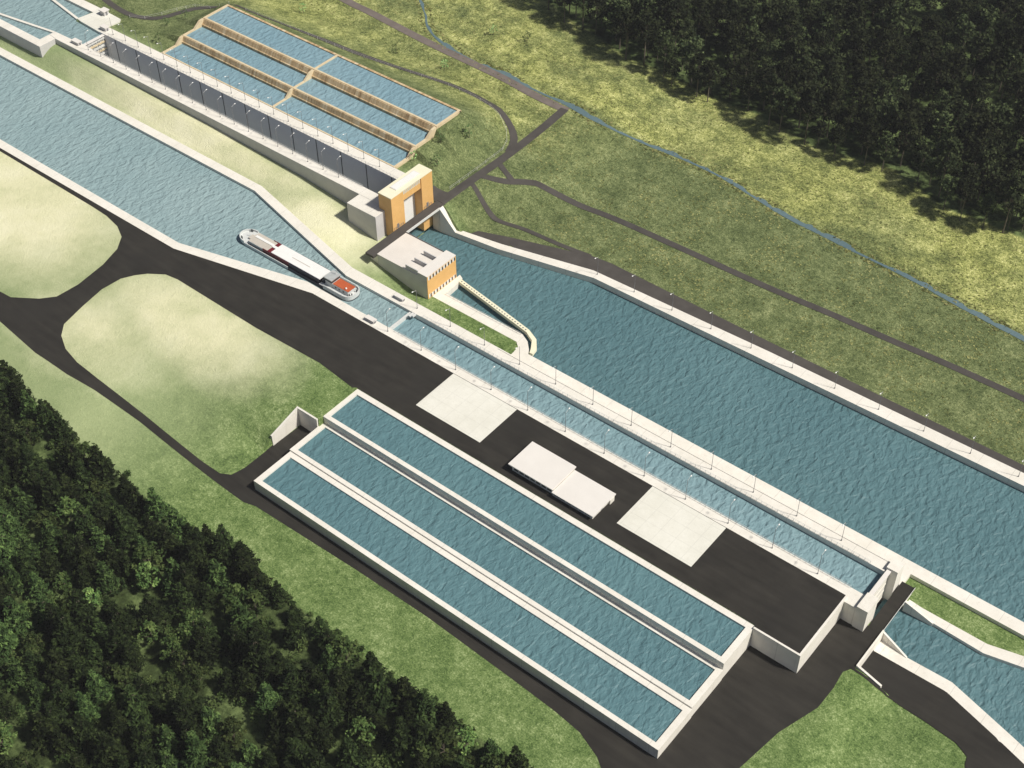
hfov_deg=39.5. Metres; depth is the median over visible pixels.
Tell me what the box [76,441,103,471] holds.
broadleaf tree
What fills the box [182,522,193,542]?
conifer tree
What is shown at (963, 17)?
broadleaf tree
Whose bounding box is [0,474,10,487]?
conifer tree
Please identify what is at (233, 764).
conifer tree
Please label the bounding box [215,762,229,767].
broadleaf tree
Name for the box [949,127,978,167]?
broadleaf tree
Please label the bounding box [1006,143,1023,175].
broadleaf tree
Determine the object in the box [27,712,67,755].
conifer tree
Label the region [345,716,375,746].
broadleaf tree
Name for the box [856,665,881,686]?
parapet wall
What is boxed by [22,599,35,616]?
broadleaf tree
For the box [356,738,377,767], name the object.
conifer tree
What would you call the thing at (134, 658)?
conifer tree
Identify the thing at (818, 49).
broadleaf tree
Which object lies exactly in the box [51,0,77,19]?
guide wall
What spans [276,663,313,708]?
conifer tree
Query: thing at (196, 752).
conifer tree
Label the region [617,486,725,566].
pavement
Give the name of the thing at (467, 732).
broadleaf tree
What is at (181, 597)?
conifer tree
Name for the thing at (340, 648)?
broadleaf tree
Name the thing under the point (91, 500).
conifer tree
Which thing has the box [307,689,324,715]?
broadleaf tree
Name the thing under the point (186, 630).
broadleaf tree
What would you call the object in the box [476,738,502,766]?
conifer tree
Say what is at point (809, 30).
broadleaf tree
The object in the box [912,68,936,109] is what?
broadleaf tree
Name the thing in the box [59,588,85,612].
broadleaf tree
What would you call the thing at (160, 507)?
conifer tree
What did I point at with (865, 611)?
gate pier
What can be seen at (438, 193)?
pavement
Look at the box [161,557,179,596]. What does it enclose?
conifer tree
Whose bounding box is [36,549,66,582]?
conifer tree
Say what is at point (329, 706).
conifer tree
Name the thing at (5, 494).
conifer tree
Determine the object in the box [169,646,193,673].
broadleaf tree
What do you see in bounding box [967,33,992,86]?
broadleaf tree
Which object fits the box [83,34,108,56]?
lock gate
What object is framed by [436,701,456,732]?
conifer tree
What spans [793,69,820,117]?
broadleaf tree
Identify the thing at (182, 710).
conifer tree
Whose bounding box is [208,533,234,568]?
conifer tree
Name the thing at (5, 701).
conifer tree
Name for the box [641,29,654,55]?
broadleaf tree
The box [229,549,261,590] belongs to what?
conifer tree
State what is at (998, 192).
broadleaf tree
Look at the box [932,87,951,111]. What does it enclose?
broadleaf tree
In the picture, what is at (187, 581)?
conifer tree
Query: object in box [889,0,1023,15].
wood
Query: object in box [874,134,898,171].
broadleaf tree
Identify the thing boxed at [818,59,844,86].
broadleaf tree
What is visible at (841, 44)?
broadleaf tree
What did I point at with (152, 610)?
conifer tree
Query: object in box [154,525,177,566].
conifer tree
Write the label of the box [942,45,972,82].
broadleaf tree
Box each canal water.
[0,57,407,326]
[418,227,1023,621]
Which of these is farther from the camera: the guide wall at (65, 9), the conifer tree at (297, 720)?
the guide wall at (65, 9)
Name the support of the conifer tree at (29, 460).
on the ground at (208, 382)
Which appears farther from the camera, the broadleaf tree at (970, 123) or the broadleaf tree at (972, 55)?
the broadleaf tree at (972, 55)
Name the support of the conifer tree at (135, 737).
on the ground at (208, 382)
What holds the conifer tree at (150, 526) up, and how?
on the ground at (208, 382)
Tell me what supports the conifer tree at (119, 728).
on the ground at (208, 382)
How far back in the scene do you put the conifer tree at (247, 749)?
416.55 m
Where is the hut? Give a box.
[99,7,108,15]
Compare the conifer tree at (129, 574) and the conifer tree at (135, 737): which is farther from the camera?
the conifer tree at (129, 574)
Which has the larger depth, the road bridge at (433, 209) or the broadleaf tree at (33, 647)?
the road bridge at (433, 209)
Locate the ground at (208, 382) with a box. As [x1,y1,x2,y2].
[0,0,1023,767]
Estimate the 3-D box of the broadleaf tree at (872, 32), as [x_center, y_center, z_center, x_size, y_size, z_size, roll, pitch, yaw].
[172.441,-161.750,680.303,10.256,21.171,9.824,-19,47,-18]
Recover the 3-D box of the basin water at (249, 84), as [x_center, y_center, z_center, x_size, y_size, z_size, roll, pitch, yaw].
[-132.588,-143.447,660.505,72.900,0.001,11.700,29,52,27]
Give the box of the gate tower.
[378,164,433,234]
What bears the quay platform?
on the ground at (208, 382)
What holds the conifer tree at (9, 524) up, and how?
on the ground at (208, 382)
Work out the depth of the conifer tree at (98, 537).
470.63 m
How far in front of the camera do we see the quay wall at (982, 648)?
453.76 m
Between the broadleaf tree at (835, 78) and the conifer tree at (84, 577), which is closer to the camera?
the conifer tree at (84, 577)
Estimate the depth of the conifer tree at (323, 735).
420.14 m
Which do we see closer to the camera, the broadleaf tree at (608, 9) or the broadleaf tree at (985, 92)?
the broadleaf tree at (985, 92)
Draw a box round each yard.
[0,148,878,767]
[851,650,1023,767]
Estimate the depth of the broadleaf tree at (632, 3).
679.15 m
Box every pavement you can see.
[416,374,516,441]
[433,185,446,201]
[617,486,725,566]
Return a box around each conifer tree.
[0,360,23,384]
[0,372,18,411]
[0,410,16,433]
[0,431,21,467]
[0,459,14,487]
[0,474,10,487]
[0,484,13,503]
[0,498,26,524]
[0,506,29,546]
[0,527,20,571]
[0,577,16,601]
[0,591,6,621]
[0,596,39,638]
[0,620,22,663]
[0,658,8,688]
[0,690,19,724]
[0,752,31,767]
[2,562,27,596]
[4,656,29,693]
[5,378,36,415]
[8,374,30,396]
[9,485,43,525]
[13,442,56,490]
[14,550,42,585]
[17,389,41,422]
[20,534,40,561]
[22,649,47,689]
[24,572,52,601]
[25,677,51,713]
[26,472,43,509]
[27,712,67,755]
[32,593,56,634]
[33,399,55,438]
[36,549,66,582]
[37,518,65,556]
[38,471,73,520]
[40,701,66,717]
[42,602,57,640]
[42,648,74,692]
[42,701,72,736]
[43,400,60,415]
[46,638,65,660]
[49,412,78,445]
[49,679,82,725]
[51,606,88,658]
[51,727,76,758]
[57,439,89,482]
[59,473,85,514]
[60,529,75,561]
[64,645,90,674]
[67,751,95,767]
[68,712,98,758]
[69,504,110,545]
[69,535,102,584]
[69,587,103,642]
[69,662,97,699]
[70,460,100,501]
[74,691,100,727]
[76,565,95,593]
[81,639,108,669]
[82,670,119,712]
[85,492,98,513]
[87,617,110,648]
[87,730,128,767]
[88,445,120,488]
[89,526,118,558]
[92,501,114,539]
[92,560,126,598]
[98,596,126,625]
[99,488,120,514]
[100,539,125,578]
[100,660,123,690]
[103,623,141,664]
[105,701,130,727]
[107,604,140,637]
[107,705,134,745]
[110,512,146,552]
[112,504,141,542]
[114,474,136,503]
[115,754,133,767]
[118,640,146,675]
[120,684,158,733]
[122,556,141,583]
[124,484,145,516]
[127,727,147,758]
[131,535,154,563]
[131,718,159,756]
[131,742,159,767]
[132,674,165,723]
[135,593,172,632]
[138,515,158,541]
[140,487,171,524]
[150,702,172,727]
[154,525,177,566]
[155,723,182,760]
[156,749,182,767]
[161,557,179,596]
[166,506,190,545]
[166,582,201,621]
[168,683,211,728]
[170,694,209,749]
[171,540,186,563]
[173,562,200,598]
[176,718,211,760]
[179,730,216,767]
[180,538,211,584]
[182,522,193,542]
[188,615,227,653]
[189,626,221,672]
[190,527,212,570]
[194,581,220,612]
[198,706,230,745]
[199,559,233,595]
[201,523,215,544]
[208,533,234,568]
[208,735,238,767]
[216,522,236,564]
[217,667,237,698]
[223,624,247,667]
[224,598,261,639]
[226,540,261,575]
[228,761,245,767]
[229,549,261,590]
[232,666,258,701]
[235,630,274,684]
[238,739,263,767]
[244,565,273,604]
[248,621,274,654]
[250,681,281,720]
[257,654,279,690]
[257,750,282,767]
[261,710,285,751]
[264,699,298,744]
[269,579,290,607]
[271,650,292,681]
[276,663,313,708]
[279,698,320,751]
[280,737,317,767]
[281,608,307,647]
[282,760,295,767]
[284,604,304,623]
[295,659,329,706]
[301,747,337,767]
[309,722,336,755]
[310,615,331,640]
[310,684,351,732]
[314,627,341,657]
[316,643,346,681]
[327,666,357,720]
[333,736,372,767]
[344,679,380,729]
[355,708,390,746]
[356,651,387,684]
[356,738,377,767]
[358,667,400,718]
[381,715,418,760]
[385,673,396,695]
[387,675,419,715]
[407,719,444,761]
[409,751,431,767]
[412,687,441,730]
[427,751,450,767]
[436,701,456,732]
[450,755,474,767]
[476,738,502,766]
[501,745,533,767]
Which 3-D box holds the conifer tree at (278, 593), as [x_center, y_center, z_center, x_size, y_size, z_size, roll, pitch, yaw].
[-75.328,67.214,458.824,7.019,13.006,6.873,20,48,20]
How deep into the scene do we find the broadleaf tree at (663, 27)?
677.94 m
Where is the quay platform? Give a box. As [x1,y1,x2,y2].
[77,7,120,32]
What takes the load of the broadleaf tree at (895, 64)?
on the ground at (208, 382)
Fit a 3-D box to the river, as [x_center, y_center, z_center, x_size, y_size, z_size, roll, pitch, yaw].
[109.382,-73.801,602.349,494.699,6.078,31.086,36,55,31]
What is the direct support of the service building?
on the ground at (208, 382)
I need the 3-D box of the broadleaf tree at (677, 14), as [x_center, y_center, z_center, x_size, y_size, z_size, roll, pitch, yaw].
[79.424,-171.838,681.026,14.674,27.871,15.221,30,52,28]
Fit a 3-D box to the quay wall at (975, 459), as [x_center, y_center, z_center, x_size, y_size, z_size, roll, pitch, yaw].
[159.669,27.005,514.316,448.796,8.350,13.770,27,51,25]
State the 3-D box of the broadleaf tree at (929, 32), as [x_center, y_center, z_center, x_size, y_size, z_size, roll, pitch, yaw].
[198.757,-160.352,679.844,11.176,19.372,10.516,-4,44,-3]
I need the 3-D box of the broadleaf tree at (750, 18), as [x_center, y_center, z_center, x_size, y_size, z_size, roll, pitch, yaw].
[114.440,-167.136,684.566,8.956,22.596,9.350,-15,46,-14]
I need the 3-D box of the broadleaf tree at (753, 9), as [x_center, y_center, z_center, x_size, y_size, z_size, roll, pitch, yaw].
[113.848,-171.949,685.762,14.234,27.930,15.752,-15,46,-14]
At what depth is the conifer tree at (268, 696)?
428.03 m
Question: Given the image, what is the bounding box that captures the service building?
[508,441,615,518]
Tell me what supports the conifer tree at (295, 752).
on the ground at (208, 382)
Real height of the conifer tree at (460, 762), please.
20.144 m
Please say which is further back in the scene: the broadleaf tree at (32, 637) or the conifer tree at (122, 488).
the conifer tree at (122, 488)
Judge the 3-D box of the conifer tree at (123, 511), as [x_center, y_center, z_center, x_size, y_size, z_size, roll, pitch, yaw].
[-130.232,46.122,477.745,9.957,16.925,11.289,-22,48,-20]
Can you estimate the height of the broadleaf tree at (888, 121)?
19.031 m
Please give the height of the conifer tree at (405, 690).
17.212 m
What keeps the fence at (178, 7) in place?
on the ground at (208, 382)
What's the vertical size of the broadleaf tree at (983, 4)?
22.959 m
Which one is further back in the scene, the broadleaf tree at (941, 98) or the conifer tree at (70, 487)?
the broadleaf tree at (941, 98)
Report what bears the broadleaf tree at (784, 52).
on the ground at (208, 382)
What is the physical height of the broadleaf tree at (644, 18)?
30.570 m
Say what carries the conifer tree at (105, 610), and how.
on the ground at (208, 382)
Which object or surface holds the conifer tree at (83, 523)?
on the ground at (208, 382)
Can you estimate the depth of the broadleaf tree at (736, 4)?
684.81 m
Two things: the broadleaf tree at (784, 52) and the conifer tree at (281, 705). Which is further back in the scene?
the broadleaf tree at (784, 52)
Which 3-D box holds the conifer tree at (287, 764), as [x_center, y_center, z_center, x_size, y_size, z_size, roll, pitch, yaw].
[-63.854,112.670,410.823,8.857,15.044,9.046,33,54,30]
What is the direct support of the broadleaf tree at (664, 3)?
on the ground at (208, 382)
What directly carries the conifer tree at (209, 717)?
on the ground at (208, 382)
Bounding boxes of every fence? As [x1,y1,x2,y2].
[129,1,228,17]
[247,8,470,95]
[453,93,506,185]
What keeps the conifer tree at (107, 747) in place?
on the ground at (208, 382)
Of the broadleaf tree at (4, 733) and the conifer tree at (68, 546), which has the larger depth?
the conifer tree at (68, 546)
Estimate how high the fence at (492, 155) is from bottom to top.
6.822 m
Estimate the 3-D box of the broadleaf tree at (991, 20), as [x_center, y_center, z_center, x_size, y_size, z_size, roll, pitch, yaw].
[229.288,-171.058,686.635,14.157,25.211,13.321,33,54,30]
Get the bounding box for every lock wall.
[49,31,378,203]
[99,28,404,193]
[312,285,852,595]
[345,268,889,574]
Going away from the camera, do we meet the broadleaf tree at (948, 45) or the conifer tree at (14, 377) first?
the conifer tree at (14, 377)
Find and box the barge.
[239,229,359,301]
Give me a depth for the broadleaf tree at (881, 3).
696.16 m
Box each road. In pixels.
[340,0,569,109]
[437,108,568,203]
[471,231,1023,472]
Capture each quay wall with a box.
[0,19,55,57]
[0,47,351,275]
[0,139,312,292]
[65,0,97,12]
[432,275,1023,638]
[455,230,1023,491]
[874,640,1023,763]
[908,599,1023,669]
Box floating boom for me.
[459,279,536,355]
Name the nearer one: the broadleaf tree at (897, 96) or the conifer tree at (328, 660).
the conifer tree at (328, 660)
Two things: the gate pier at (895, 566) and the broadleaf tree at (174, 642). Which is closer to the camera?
the broadleaf tree at (174, 642)
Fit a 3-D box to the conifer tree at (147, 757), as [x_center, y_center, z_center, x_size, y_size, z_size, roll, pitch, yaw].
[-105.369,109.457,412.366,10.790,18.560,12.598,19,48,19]
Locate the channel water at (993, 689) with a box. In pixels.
[873,598,1023,746]
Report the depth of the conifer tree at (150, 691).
424.86 m
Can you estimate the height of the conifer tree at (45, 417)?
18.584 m
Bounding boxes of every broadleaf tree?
[0,720,17,754]
[14,419,40,444]
[14,750,38,767]
[19,642,45,663]
[21,631,47,653]
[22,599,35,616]
[31,509,61,535]
[52,495,79,526]
[52,571,73,593]
[56,441,75,463]
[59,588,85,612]
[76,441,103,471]
[82,587,102,608]
[87,477,109,501]
[105,662,133,692]
[131,541,166,578]
[135,561,161,589]
[137,620,161,644]
[157,673,181,697]
[159,632,186,662]
[160,624,177,641]
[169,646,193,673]
[176,623,196,649]
[180,607,207,637]
[183,661,210,690]
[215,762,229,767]
[217,714,246,747]
[221,604,232,623]
[222,583,247,607]
[239,587,269,616]
[258,615,276,633]
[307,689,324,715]
[329,635,362,667]
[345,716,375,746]
[409,741,434,764]
[428,726,459,761]
[453,725,479,755]
[456,752,479,767]
[479,753,509,767]
[554,0,572,22]
[571,0,594,29]
[585,0,606,33]
[600,0,624,40]
[603,0,613,13]
[606,0,632,48]
[611,8,640,59]
[615,0,640,42]
[630,0,658,33]
[630,9,659,64]
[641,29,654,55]
[652,30,676,76]
[654,0,680,38]
[656,16,667,35]
[662,0,693,47]
[663,57,681,85]
[665,0,688,36]
[671,18,696,58]
[671,39,692,70]
[680,35,704,84]
[685,52,709,96]
[696,59,723,101]
[704,64,724,93]
[722,0,750,18]
[723,36,747,87]
[739,1,764,49]
[739,73,760,110]
[740,28,769,64]
[743,14,759,48]
[754,55,773,76]
[757,0,785,40]
[758,14,779,41]
[759,39,787,66]
[759,73,784,125]
[768,84,800,132]
[772,5,802,53]
[774,41,797,67]
[777,1,802,45]
[778,0,798,25]
[779,33,809,81]
[787,80,815,127]
[793,45,814,72]
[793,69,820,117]
[794,53,826,89]
[795,80,824,143]
[797,26,810,45]
[798,0,818,23]
[800,9,818,36]
[801,45,818,62]
[802,22,813,40]
[807,6,825,34]
[810,11,837,42]
[810,120,827,147]
[813,12,832,31]
[813,45,827,72]
[816,42,845,74]
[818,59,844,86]
[819,81,844,136]
[824,74,846,94]
[828,106,844,133]
[828,123,846,156]
[833,0,857,33]
[834,41,847,62]
[836,50,856,78]
[837,33,849,64]
[853,106,882,154]
[859,123,878,165]
[867,25,882,61]
[868,0,892,15]
[868,78,894,103]
[871,7,898,47]
[872,91,900,133]
[873,126,887,155]
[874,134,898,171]
[878,0,901,10]
[881,60,905,89]
[882,112,900,133]
[883,4,911,36]
[884,92,903,124]
[888,95,922,155]
[889,74,912,98]
[889,111,925,166]
[897,0,917,13]
[899,12,907,26]
[905,15,920,42]
[909,31,921,44]
[909,135,930,157]
[911,150,931,183]
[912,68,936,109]
[913,141,932,174]
[915,102,938,140]
[922,30,941,52]
[922,109,957,151]
[925,157,938,184]
[931,134,963,196]
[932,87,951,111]
[938,78,963,111]
[938,176,959,209]
[939,98,956,125]
[942,42,955,54]
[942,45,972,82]
[943,0,959,15]
[943,96,968,131]
[945,32,965,46]
[947,20,978,50]
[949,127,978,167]
[950,14,973,37]
[953,98,968,125]
[953,111,988,170]
[955,177,980,220]
[965,73,986,109]
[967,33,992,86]
[968,35,988,76]
[968,86,993,109]
[968,103,989,122]
[970,5,993,38]
[971,146,1002,199]
[973,0,997,34]
[975,5,1003,36]
[975,49,995,72]
[978,191,1003,227]
[979,64,1000,101]
[979,139,1005,192]
[988,100,1011,138]
[988,105,1015,140]
[989,0,1018,39]
[991,14,1006,42]
[992,171,1011,205]
[993,47,1023,97]
[997,175,1023,232]
[1001,152,1017,171]
[1002,194,1023,229]
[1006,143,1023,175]
[1008,98,1023,147]
[1008,101,1020,132]
[1013,116,1023,142]
[1014,142,1023,175]
[1017,39,1023,65]
[1018,208,1023,231]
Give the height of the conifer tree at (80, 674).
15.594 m
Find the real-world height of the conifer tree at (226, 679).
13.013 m
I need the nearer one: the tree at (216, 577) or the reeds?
the tree at (216, 577)
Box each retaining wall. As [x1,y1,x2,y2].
[270,406,317,445]
[750,595,847,672]
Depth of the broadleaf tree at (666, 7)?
683.89 m
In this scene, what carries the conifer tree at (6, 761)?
on the ground at (208, 382)
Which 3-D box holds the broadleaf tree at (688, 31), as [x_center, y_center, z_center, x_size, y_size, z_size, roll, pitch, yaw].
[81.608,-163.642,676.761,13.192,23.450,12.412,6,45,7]
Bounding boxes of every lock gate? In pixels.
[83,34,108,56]
[389,312,415,329]
[869,569,891,609]
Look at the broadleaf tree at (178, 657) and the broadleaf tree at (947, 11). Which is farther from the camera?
the broadleaf tree at (947, 11)
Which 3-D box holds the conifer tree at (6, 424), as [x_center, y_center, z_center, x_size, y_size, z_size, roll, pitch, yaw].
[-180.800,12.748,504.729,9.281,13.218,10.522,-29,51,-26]
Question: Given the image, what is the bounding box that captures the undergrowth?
[4,394,525,767]
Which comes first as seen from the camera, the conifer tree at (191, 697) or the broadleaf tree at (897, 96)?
the conifer tree at (191, 697)
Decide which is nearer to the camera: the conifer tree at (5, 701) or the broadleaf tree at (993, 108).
the conifer tree at (5, 701)
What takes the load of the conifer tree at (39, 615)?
on the ground at (208, 382)
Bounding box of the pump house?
[377,232,456,298]
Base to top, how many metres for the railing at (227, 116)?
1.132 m
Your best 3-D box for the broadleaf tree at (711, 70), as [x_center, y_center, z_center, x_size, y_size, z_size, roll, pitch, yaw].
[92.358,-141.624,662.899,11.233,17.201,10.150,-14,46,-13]
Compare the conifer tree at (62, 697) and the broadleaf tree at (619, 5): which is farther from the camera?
the broadleaf tree at (619, 5)
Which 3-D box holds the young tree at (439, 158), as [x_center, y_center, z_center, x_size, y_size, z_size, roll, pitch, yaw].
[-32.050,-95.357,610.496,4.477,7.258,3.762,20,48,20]
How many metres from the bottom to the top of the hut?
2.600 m
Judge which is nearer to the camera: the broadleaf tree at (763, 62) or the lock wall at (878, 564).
the lock wall at (878, 564)
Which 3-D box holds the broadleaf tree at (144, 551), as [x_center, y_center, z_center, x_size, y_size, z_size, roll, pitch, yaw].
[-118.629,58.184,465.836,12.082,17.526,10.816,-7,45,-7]
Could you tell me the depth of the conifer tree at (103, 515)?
474.94 m
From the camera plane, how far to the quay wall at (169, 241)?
587.07 m
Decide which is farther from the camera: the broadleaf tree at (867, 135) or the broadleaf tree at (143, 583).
the broadleaf tree at (867, 135)
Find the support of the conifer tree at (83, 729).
on the ground at (208, 382)
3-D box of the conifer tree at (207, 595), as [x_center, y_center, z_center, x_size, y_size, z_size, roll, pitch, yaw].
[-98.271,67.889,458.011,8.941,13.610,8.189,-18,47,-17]
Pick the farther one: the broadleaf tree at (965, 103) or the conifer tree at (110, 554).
the broadleaf tree at (965, 103)
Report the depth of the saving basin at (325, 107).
643.86 m
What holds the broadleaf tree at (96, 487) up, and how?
on the ground at (208, 382)
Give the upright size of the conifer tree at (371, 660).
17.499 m
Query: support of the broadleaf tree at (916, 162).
on the ground at (208, 382)
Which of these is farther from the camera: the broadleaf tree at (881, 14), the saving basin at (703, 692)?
the broadleaf tree at (881, 14)
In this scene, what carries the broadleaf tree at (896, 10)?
on the ground at (208, 382)
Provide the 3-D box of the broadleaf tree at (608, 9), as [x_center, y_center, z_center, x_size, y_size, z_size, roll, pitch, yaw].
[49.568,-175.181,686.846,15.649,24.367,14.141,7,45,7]
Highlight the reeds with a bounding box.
[416,0,1022,343]
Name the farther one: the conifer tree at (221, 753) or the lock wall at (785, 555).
the lock wall at (785, 555)
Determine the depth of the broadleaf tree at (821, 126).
629.80 m
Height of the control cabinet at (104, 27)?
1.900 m
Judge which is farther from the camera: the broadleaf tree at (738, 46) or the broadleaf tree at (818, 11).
the broadleaf tree at (818, 11)
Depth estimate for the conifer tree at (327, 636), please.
443.62 m
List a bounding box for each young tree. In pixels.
[432,154,440,166]
[440,58,447,69]
[463,123,472,137]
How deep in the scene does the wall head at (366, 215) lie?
588.27 m
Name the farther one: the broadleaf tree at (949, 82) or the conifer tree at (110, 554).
the broadleaf tree at (949, 82)
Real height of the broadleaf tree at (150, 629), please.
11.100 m
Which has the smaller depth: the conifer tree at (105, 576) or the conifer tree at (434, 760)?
the conifer tree at (434, 760)
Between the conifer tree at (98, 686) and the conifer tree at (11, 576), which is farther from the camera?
the conifer tree at (11, 576)
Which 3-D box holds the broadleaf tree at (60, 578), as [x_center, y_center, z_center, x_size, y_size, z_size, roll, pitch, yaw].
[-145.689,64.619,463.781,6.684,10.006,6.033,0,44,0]
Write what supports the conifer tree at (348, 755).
on the ground at (208, 382)
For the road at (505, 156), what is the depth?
625.28 m
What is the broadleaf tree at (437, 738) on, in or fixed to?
on the ground at (208, 382)
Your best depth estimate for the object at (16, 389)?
509.36 m
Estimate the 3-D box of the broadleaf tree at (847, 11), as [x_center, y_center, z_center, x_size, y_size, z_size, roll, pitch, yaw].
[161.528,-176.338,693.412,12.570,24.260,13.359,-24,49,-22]
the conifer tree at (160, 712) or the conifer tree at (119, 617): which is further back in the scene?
the conifer tree at (119, 617)
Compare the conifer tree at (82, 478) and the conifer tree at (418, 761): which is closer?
the conifer tree at (418, 761)
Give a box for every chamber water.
[393,316,881,594]
[409,227,425,236]
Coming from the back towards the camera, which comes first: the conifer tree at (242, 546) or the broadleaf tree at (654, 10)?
the broadleaf tree at (654, 10)
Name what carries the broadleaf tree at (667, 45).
on the ground at (208, 382)
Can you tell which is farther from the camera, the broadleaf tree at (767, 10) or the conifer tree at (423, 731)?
the broadleaf tree at (767, 10)
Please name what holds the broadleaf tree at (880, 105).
on the ground at (208, 382)
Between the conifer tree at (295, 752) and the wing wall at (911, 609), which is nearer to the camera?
the conifer tree at (295, 752)
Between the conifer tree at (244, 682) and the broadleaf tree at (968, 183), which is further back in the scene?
the broadleaf tree at (968, 183)
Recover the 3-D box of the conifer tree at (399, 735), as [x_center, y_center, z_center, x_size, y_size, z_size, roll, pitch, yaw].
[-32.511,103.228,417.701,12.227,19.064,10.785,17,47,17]
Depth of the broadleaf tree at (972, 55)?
667.37 m
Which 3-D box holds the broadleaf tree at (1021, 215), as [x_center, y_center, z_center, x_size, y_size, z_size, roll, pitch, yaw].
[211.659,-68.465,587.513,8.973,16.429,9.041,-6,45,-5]
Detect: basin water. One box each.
[165,44,286,105]
[186,27,305,86]
[208,7,334,67]
[263,458,680,741]
[275,97,407,165]
[297,78,427,144]
[299,428,713,699]
[318,57,455,124]
[331,396,744,655]
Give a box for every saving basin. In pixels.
[161,35,415,168]
[182,18,435,152]
[202,4,460,132]
[254,451,691,758]
[290,423,722,716]
[323,389,754,677]
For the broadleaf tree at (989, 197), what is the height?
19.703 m
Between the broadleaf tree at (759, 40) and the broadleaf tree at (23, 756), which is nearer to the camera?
the broadleaf tree at (23, 756)
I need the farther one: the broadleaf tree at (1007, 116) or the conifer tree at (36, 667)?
the broadleaf tree at (1007, 116)
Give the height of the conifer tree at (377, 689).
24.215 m
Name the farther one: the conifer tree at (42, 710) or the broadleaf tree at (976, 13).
the broadleaf tree at (976, 13)
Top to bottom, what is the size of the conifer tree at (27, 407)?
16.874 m
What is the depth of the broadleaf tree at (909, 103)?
614.86 m
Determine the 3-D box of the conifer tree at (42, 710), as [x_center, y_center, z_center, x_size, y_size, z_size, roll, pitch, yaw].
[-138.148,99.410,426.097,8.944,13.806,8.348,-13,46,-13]
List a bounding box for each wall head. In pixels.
[347,194,386,240]
[840,589,864,624]
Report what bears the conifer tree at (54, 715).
on the ground at (208, 382)
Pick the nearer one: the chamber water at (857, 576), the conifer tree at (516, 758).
the conifer tree at (516, 758)
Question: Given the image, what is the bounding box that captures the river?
[419,0,1023,340]
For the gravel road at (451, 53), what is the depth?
685.66 m
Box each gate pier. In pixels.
[852,593,878,631]
[881,558,904,601]
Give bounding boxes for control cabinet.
[71,38,81,45]
[100,24,108,31]
[365,314,376,323]
[394,293,405,301]
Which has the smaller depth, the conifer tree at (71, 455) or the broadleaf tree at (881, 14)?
the conifer tree at (71, 455)
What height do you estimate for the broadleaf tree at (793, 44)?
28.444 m
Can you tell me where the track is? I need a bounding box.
[102,0,517,150]
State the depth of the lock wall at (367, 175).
643.51 m
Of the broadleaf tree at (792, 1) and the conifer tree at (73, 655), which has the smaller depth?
the conifer tree at (73, 655)
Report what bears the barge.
on the canal water at (173, 194)
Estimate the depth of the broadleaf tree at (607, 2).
690.47 m
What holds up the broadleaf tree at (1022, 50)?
on the ground at (208, 382)
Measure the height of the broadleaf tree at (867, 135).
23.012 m
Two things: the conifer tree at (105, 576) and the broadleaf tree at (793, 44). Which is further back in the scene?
the broadleaf tree at (793, 44)
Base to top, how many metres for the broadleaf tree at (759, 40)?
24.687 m
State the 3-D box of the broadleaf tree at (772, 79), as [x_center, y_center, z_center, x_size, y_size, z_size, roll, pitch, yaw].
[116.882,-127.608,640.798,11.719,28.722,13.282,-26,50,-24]
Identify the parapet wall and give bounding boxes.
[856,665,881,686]
[857,630,883,665]
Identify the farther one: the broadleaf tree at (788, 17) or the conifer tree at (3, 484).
the broadleaf tree at (788, 17)
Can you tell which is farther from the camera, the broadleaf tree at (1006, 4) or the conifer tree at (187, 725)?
the broadleaf tree at (1006, 4)
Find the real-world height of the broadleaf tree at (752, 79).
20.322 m
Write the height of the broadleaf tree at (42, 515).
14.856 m
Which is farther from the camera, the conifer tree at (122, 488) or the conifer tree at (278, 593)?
the conifer tree at (122, 488)
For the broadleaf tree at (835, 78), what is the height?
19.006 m
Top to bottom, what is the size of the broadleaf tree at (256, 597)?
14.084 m
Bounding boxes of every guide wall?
[0,13,53,32]
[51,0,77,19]
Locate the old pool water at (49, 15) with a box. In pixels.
[0,0,100,43]
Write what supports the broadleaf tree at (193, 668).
on the ground at (208, 382)
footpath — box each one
[471,183,590,256]
[482,175,1023,401]
[497,164,513,180]
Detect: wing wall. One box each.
[439,206,455,236]
[882,632,906,657]
[902,600,933,625]
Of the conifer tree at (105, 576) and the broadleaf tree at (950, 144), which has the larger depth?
the broadleaf tree at (950, 144)
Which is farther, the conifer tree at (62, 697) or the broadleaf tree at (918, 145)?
the broadleaf tree at (918, 145)
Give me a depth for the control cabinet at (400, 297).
555.85 m
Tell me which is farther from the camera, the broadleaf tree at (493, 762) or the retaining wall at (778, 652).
the retaining wall at (778, 652)
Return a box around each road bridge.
[365,201,444,262]
[868,581,914,633]
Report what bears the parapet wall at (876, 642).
on the ground at (208, 382)
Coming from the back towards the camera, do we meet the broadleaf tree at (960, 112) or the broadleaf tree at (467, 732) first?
the broadleaf tree at (960, 112)
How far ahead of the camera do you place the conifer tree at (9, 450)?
490.56 m
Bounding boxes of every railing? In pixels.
[95,49,355,181]
[108,34,397,177]
[394,329,850,586]
[427,317,870,562]
[447,293,520,332]
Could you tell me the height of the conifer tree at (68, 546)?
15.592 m
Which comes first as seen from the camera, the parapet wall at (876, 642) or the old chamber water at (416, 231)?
the parapet wall at (876, 642)
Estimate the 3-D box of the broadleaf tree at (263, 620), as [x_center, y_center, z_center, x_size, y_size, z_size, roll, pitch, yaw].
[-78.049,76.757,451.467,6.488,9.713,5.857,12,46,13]
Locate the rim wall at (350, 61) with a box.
[228,4,460,111]
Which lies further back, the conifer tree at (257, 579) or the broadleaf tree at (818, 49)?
the broadleaf tree at (818, 49)

